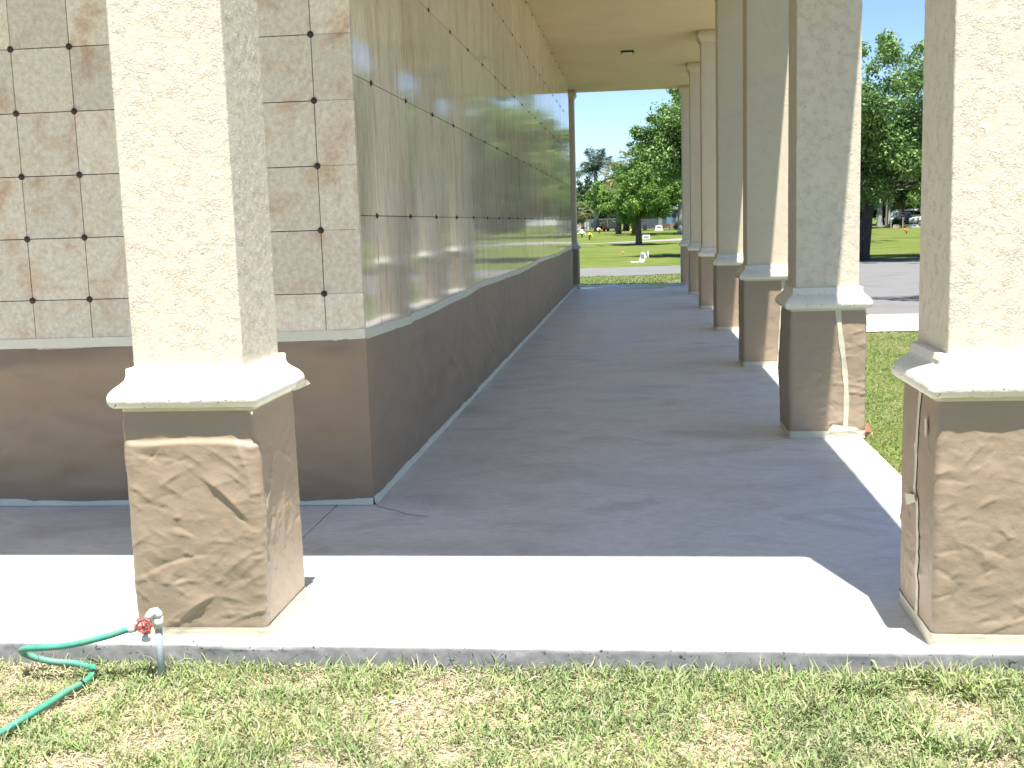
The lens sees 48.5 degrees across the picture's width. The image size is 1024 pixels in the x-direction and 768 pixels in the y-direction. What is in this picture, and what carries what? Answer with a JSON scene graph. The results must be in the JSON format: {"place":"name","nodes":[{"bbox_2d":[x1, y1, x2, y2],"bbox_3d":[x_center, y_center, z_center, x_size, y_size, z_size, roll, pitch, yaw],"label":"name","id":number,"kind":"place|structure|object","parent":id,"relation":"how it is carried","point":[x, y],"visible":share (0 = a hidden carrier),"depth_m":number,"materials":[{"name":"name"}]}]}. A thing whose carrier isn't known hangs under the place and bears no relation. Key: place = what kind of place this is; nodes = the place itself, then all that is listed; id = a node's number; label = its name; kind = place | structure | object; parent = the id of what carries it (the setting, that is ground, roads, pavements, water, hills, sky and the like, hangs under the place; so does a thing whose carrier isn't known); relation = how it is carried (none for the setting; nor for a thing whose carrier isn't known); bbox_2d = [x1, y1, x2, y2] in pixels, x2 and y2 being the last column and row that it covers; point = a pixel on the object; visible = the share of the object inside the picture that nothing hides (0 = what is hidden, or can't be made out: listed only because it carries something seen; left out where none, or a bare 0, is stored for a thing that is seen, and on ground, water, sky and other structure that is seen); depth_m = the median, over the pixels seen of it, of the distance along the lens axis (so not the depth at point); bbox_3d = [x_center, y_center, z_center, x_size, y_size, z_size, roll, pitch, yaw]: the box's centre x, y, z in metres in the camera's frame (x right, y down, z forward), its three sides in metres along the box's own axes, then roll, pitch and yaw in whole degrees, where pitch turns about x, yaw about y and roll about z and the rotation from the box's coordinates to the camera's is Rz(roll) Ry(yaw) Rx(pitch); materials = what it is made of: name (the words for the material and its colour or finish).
{"place":"outdoors","nodes":[
{"label":"outdoors","id":0,"kind":"place"},
{"bbox_2d":[0,656,1023,767],"bbox_3d":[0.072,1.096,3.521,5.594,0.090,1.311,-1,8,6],"label":"grass","id":1,"kind":"structure","parent":0,"point":[297,702],"depth_m":3.70,"materials":[{"name":"green plant"}]},
{"bbox_2d":[0,623,134,736],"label":"garden hose","id":2,"kind":"object","parent":1,"relation":"on","point":[24,651],"visible":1,"depth_m":4.11,"materials":[{"name":"green plastic"}]},
{"bbox_2d":[134,607,165,677],"bbox_3d":[-1.316,0.974,4.126,0.111,0.316,0.069,-5,9,-21],"label":"standpipe","id":3,"kind":"object","parent":1,"relation":"on","point":[155,614],"visible":0.98,"depth_m":4.13,"materials":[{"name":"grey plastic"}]},
{"bbox_2d":[0,642,1023,698],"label":"grass","id":4,"kind":"structure","parent":1,"relation":"on","point":[496,662],"depth_m":4.06,"materials":[{"name":"green plant"}]},
{"bbox_2d":[790,650,1023,767],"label":"grass","id":5,"kind":"structure","parent":1,"relation":"on","point":[984,741],"depth_m":3.77,"materials":[{"name":"green plant"}]},
{"bbox_2d":[597,225,608,230],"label":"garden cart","id":6,"kind":"object","parent":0,"point":[604,228],"visible":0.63,"depth_m":133.16,"materials":[{"name":"red paint"}]},
{"bbox_2d":[580,274,680,284],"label":"grass","id":7,"kind":"structure","parent":0,"point":[620,279],"depth_m":30.79,"materials":[{"name":"green plant"}]},
{"bbox_2d":[587,238,681,243],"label":"path","id":8,"kind":"structure","parent":0,"point":[679,239],"depth_m":83.86,"materials":[{"name":"grey concrete"}]},
{"bbox_2d":[696,29,715,255],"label":"column","id":9,"kind":"structure","parent":0,"point":[705,39],"depth_m":19.05,"materials":[{"name":"paint"}]},
{"bbox_2d":[698,256,713,308],"bbox_3d":[3.486,-1.767,19.565,0.521,0.898,0.521,-1,8,6],"label":"column base","id":10,"kind":"object","parent":9,"relation":"on","point":[705,272],"visible":0.44,"depth_m":19.34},
{"bbox_2d":[577,215,920,474],"bbox_3d":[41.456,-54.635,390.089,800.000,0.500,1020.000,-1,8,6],"label":"ground","id":11,"kind":"structure","parent":0,"point":[889,243],"depth_m":51.07,"materials":[{"name":"green plant"}]},
{"bbox_2d":[0,505,336,643],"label":"walkway slab","id":12,"kind":"structure","parent":11,"relation":"on","point":[66,573],"depth_m":5.23,"materials":[{"name":"concrete"}]},
{"bbox_2d":[0,642,1023,678],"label":"slab edge","id":13,"kind":"object","parent":11,"relation":"on","point":[660,659],"visible":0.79,"depth_m":4.13,"materials":[{"name":"concrete"}]},
{"bbox_2d":[577,208,591,229],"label":"house","id":14,"kind":"structure","parent":11,"relation":"on","point":[579,227],"depth_m":166.34,"materials":[{"name":"white paint"}]},
{"bbox_2d":[577,202,593,230],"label":"palm tree","id":15,"kind":"object","parent":11,"relation":"on","point":[581,217],"visible":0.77,"depth_m":142.28,"materials":[{"name":"green plant"}]},
{"bbox_2d":[576,192,600,223],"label":"tree","id":16,"kind":"object","parent":11,"relation":"on","point":[590,211],"visible":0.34,"depth_m":143.35,"materials":[{"name":"green plant"}]},
{"bbox_2d":[576,146,616,231],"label":"palm tree","id":17,"kind":"object","parent":11,"relation":"on","point":[591,166],"visible":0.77,"depth_m":133.27,"materials":[{"name":"green plant"}]},
{"bbox_2d":[576,176,622,228],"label":"tree","id":18,"kind":"object","parent":11,"relation":"on","point":[603,217],"visible":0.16,"depth_m":177.81,"materials":[{"name":"green plant"}]},
{"bbox_2d":[577,219,621,230],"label":"chain link fence","id":19,"kind":"object","parent":11,"relation":"on","point":[607,224],"visible":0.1,"depth_m":154.09,"materials":[{"name":"metal"}]},
{"bbox_2d":[584,173,629,230],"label":"tree","id":20,"kind":"object","parent":11,"relation":"on","point":[598,202],"visible":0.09,"depth_m":130.68,"materials":[{"name":"green plant"}]},
{"bbox_2d":[192,426,1023,653],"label":"walkway slab","id":21,"kind":"structure","parent":11,"relation":"on","point":[749,538],"depth_m":5.34,"materials":[{"name":"concrete"}]},
{"bbox_2d":[106,0,304,408],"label":"column","id":22,"kind":"structure","parent":21,"relation":"on","point":[189,112],"depth_m":4.14,"materials":[{"name":"paint"}]},
{"bbox_2d":[122,379,310,640],"bbox_3d":[-1.131,0.479,4.475,0.584,0.924,0.546,-1,8,6],"label":"column base","id":23,"kind":"object","parent":22,"relation":"on","point":[216,525],"visible":0.87,"depth_m":4.24,"materials":[{"name":"brown painted stucco"}]},
{"bbox_2d":[775,0,872,309],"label":"column","id":24,"kind":"structure","parent":21,"relation":"on","point":[824,98],"depth_m":7.62,"materials":[{"name":"paint"}]},
{"bbox_2d":[778,306,866,438],"bbox_3d":[2.177,-0.105,8.013,0.545,0.898,0.553,-1,8,6],"label":"paper wrap","id":25,"kind":"object","parent":24,"relation":"on","point":[821,364],"visible":0.94,"depth_m":7.76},
{"bbox_2d":[892,0,1023,398],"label":"column","id":26,"kind":"structure","parent":21,"relation":"on","point":[969,343],"depth_m":3.84,"materials":[{"name":"paint"}]},
{"bbox_2d":[899,382,1023,649],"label":"paper wrap","id":27,"kind":"object","parent":26,"relation":"on","point":[961,516],"visible":0.91,"depth_m":3.95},
{"bbox_2d":[598,159,626,233],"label":"palm tree","id":28,"kind":"object","parent":11,"relation":"on","point":[618,224],"visible":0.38,"depth_m":111.85,"materials":[{"name":"green plant"}]},
{"bbox_2d":[446,362,779,428],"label":"walkway slab","id":29,"kind":"structure","parent":11,"relation":"on","point":[700,394],"depth_m":9.92,"materials":[{"name":"concrete"}]},
{"bbox_2d":[735,0,788,279],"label":"column","id":30,"kind":"structure","parent":29,"relation":"on","point":[765,121],"depth_m":11.41,"materials":[{"name":"paint"}]},
{"bbox_2d":[738,279,787,366],"bbox_3d":[2.647,-0.660,11.860,0.524,0.898,0.521,-1,8,6],"label":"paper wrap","id":31,"kind":"object","parent":30,"relation":"on","point":[759,316],"visible":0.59,"depth_m":11.62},
{"bbox_2d":[505,327,738,364],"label":"walkway slab","id":32,"kind":"structure","parent":11,"relation":"on","point":[631,345],"depth_m":13.91,"materials":[{"name":"concrete"}]},
{"bbox_2d":[710,0,742,264],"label":"column","id":33,"kind":"structure","parent":32,"relation":"on","point":[729,114],"depth_m":15.22,"materials":[{"name":"paint"}]},
{"bbox_2d":[713,265,740,330],"bbox_3d":[3.060,-1.213,15.713,0.523,0.898,0.524,-1,8,6],"label":"column base","id":34,"kind":"object","parent":33,"relation":"on","point":[725,298],"visible":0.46,"depth_m":15.48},
{"bbox_2d":[613,146,635,233],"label":"palm tree","id":35,"kind":"object","parent":11,"relation":"on","point":[634,225],"visible":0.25,"depth_m":109.92,"materials":[{"name":"green plant"}]},
{"bbox_2d":[537,306,712,329],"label":"walkway slab","id":36,"kind":"structure","parent":11,"relation":"on","point":[629,317],"depth_m":17.97,"materials":[{"name":"concrete"}]},
{"bbox_2d":[557,292,698,308],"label":"walkway slab","id":37,"kind":"structure","parent":11,"relation":"on","point":[629,300],"depth_m":21.95,"materials":[{"name":"concrete"}]},
{"bbox_2d":[686,62,700,249],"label":"column","id":38,"kind":"structure","parent":37,"relation":"on","point":[693,70],"depth_m":22.91,"materials":[{"name":"paint"}]},
{"bbox_2d":[688,250,698,293],"bbox_3d":[3.902,-2.320,23.415,0.527,0.898,0.525,-1,8,6],"label":"column base","id":39,"kind":"object","parent":38,"relation":"on","point":[693,280],"visible":0.48,"depth_m":23.19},
{"bbox_2d":[569,283,687,294],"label":"walkway slab","id":40,"kind":"structure","parent":11,"relation":"on","point":[619,290],"depth_m":25.34,"materials":[{"name":"concrete"}]},
{"bbox_2d":[568,90,580,248],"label":"column","id":41,"kind":"structure","parent":40,"relation":"on","point":[572,95],"depth_m":27.08,"materials":[{"name":"paint"}]},
{"bbox_2d":[572,249,579,286],"bbox_3d":[1.385,-2.830,27.595,0.519,0.898,0.519,-1,8,6],"label":"column base","id":42,"kind":"object","parent":41,"relation":"on","point":[576,267],"visible":0.4,"depth_m":27.34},
{"bbox_2d":[577,286,604,288],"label":"puddle","id":43,"kind":"object","parent":40,"relation":"on","point":[591,287],"visible":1,"depth_m":26.58,"materials":[{"name":"liquid"}]},
{"bbox_2d":[602,285,634,285],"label":"puddle","id":44,"kind":"object","parent":40,"relation":"on","point":[618,285],"visible":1,"depth_m":27.21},
{"bbox_2d":[678,85,689,245],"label":"column","id":45,"kind":"structure","parent":40,"relation":"on","point":[683,91],"depth_m":26.77,"materials":[{"name":"paint"}]},
{"bbox_2d":[680,246,687,283],"bbox_3d":[4.315,-2.873,27.268,0.524,0.898,0.526,-1,8,6],"label":"column base","id":46,"kind":"object","parent":45,"relation":"attached to","point":[684,262],"visible":0.4,"depth_m":27.04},
{"bbox_2d":[630,252,644,262],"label":"grave marker","id":47,"kind":"object","parent":11,"relation":"on","point":[642,258],"visible":0.98,"depth_m":44.39,"materials":[{"name":"white stone"}]},
{"bbox_2d":[596,167,681,244],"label":"tree","id":48,"kind":"object","parent":11,"relation":"on","point":[635,206],"visible":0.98,"depth_m":74.70,"materials":[{"name":"green plant"}]},
{"bbox_2d":[608,140,681,233],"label":"tree","id":49,"kind":"object","parent":11,"relation":"on","point":[635,163],"visible":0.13,"depth_m":104.42,"materials":[{"name":"green plant"}]},
{"bbox_2d":[642,235,649,238],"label":"headstone","id":50,"kind":"object","parent":11,"relation":"on","point":[645,236],"visible":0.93,"depth_m":90.64,"materials":[{"name":"white stone"}]},
{"bbox_2d":[628,88,681,185],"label":"tree","id":51,"kind":"object","parent":11,"relation":"on","point":[660,144],"visible":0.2,"depth_m":49.04,"materials":[{"name":"green plant"}]},
{"bbox_2d":[655,225,662,230],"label":"headstone","id":52,"kind":"object","parent":11,"relation":"on","point":[658,228],"visible":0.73,"depth_m":123.78,"materials":[{"name":"white stone"}]},
{"bbox_2d":[641,206,677,228],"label":"shed","id":53,"kind":"structure","parent":11,"relation":"on","point":[651,222],"depth_m":155.20,"materials":[{"name":"stone"}]},
{"bbox_2d":[666,214,672,227],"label":"door","id":54,"kind":"structure","parent":53,"relation":"in","point":[669,220],"depth_m":155.04,"materials":[{"name":"blue metal"}]},
{"bbox_2d":[859,267,919,313],"bbox_3d":[10.406,-2.324,25.900,8.050,0.001,16.250,-1,8,6],"label":"parking apron","id":55,"kind":"object","parent":11,"relation":"on","point":[891,290],"visible":0.33,"depth_m":24.39,"materials":[{"name":"concrete"}]},
{"bbox_2d":[859,28,923,259],"bbox_3d":[13.204,-8.161,39.512,10.626,7.963,10.530,-1,8,6],"label":"tree","id":56,"kind":"object","parent":11,"relation":"on","point":[890,151],"visible":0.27,"depth_m":37.35,"materials":[{"name":"green plant"}]},
{"bbox_2d":[862,121,920,227],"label":"tree","id":57,"kind":"object","parent":11,"relation":"on","point":[879,223],"visible":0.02,"depth_m":116.12,"materials":[{"name":"green plant"}]},
{"bbox_2d":[883,216,901,226],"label":"shrub","id":58,"kind":"object","parent":11,"relation":"on","point":[895,222],"visible":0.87,"depth_m":121.68,"materials":[{"name":"green plant"}]},
{"bbox_2d":[866,313,918,324],"bbox_3d":[9.431,-0.982,16.495,7.930,0.001,2.750,-1,8,6],"label":"concrete apron","id":59,"kind":"object","parent":11,"relation":"on","point":[913,318],"depth_m":17.65,"materials":[{"name":"grey concrete"}]},
{"bbox_2d":[873,190,915,224],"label":"tree","id":60,"kind":"object","parent":11,"relation":"on","point":[875,212],"visible":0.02,"depth_m":148.64,"materials":[{"name":"green plant"}]},
{"bbox_2d":[884,186,912,226],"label":"tree","id":61,"kind":"object","parent":11,"relation":"on","point":[903,198],"visible":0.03,"depth_m":121.84,"materials":[{"name":"green plant"}]},
{"bbox_2d":[884,208,920,220],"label":"parked car","id":62,"kind":"object","parent":11,"relation":"on","point":[915,212],"visible":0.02,"depth_m":140.24,"materials":[{"name":"white paint"}]},
{"bbox_2d":[895,212,912,224],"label":"parked car","id":63,"kind":"object","parent":11,"relation":"on","point":[905,216],"visible":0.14,"depth_m":130.76,"materials":[{"name":"black paint"}]},
{"bbox_2d":[891,187,920,224],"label":"tree","id":64,"kind":"object","parent":11,"relation":"on","point":[915,202],"visible":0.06,"depth_m":139.39,"materials":[{"name":"green plant"}]},
{"bbox_2d":[907,224,919,227],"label":"headstone","id":65,"kind":"object","parent":11,"relation":"on","point":[913,226],"visible":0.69,"depth_m":113.12,"materials":[{"name":"grey stone"}]},
{"bbox_2d":[908,215,920,225],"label":"parked car","id":66,"kind":"object","parent":11,"relation":"on","point":[915,220],"visible":0.32,"depth_m":124.85,"materials":[{"name":"white paint"}]},
{"bbox_2d":[574,0,924,205],"label":"sky","id":67,"kind":"structure","parent":0,"point":[602,119],"materials":[{"name":"blue"}]},
{"bbox_2d":[580,259,919,276],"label":"road","id":68,"kind":"structure","parent":0,"point":[623,271],"depth_m":36.76,"materials":[{"name":"grey asphalt"}]},
{"bbox_2d":[865,329,918,475],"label":"grass","id":69,"kind":"structure","parent":0,"point":[886,366],"depth_m":10.51,"materials":[{"name":"green plant"}]},
{"bbox_2d":[863,422,870,438],"bbox_3d":[2.468,0.328,7.902,0.066,0.125,0.020,-3,8,-8],"label":"leaf","id":70,"kind":"object","parent":69,"relation":"on","point":[867,429],"visible":0.68,"depth_m":7.90,"materials":[{"name":"plant"}]},
{"bbox_2d":[866,316,918,331],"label":"sidewalk","id":71,"kind":"structure","parent":0,"point":[876,324],"depth_m":16.31,"materials":[{"name":"concrete"}]},
{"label":"slab base","id":72,"kind":"structure","parent":0,"visible":0},
{"bbox_2d":[0,0,714,349],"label":"mausoleum","id":73,"kind":"structure","parent":72,"relation":"on","point":[418,154],"depth_m":6.40,"materials":[{"name":"stone"}]},
{"bbox_2d":[0,328,373,505],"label":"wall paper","id":74,"kind":"object","parent":73,"relation":"attached to","point":[61,434],"depth_m":6.39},
{"bbox_2d":[365,247,572,503],"bbox_3d":[0.316,-1.236,16.103,0.043,0.998,19.985,-1,8,6],"label":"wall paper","id":75,"kind":"object","parent":73,"relation":"attached to","point":[433,370],"depth_m":8.59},
{"bbox_2d":[621,50,633,53],"bbox_3d":[2.127,-6.108,20.907,0.240,0.035,0.240,-1,8,6],"label":"ceiling light","id":76,"kind":"object","parent":73,"relation":"attached to","point":[627,52],"visible":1,"depth_m":20.83,"materials":[{"name":"black paint"}]}
]}

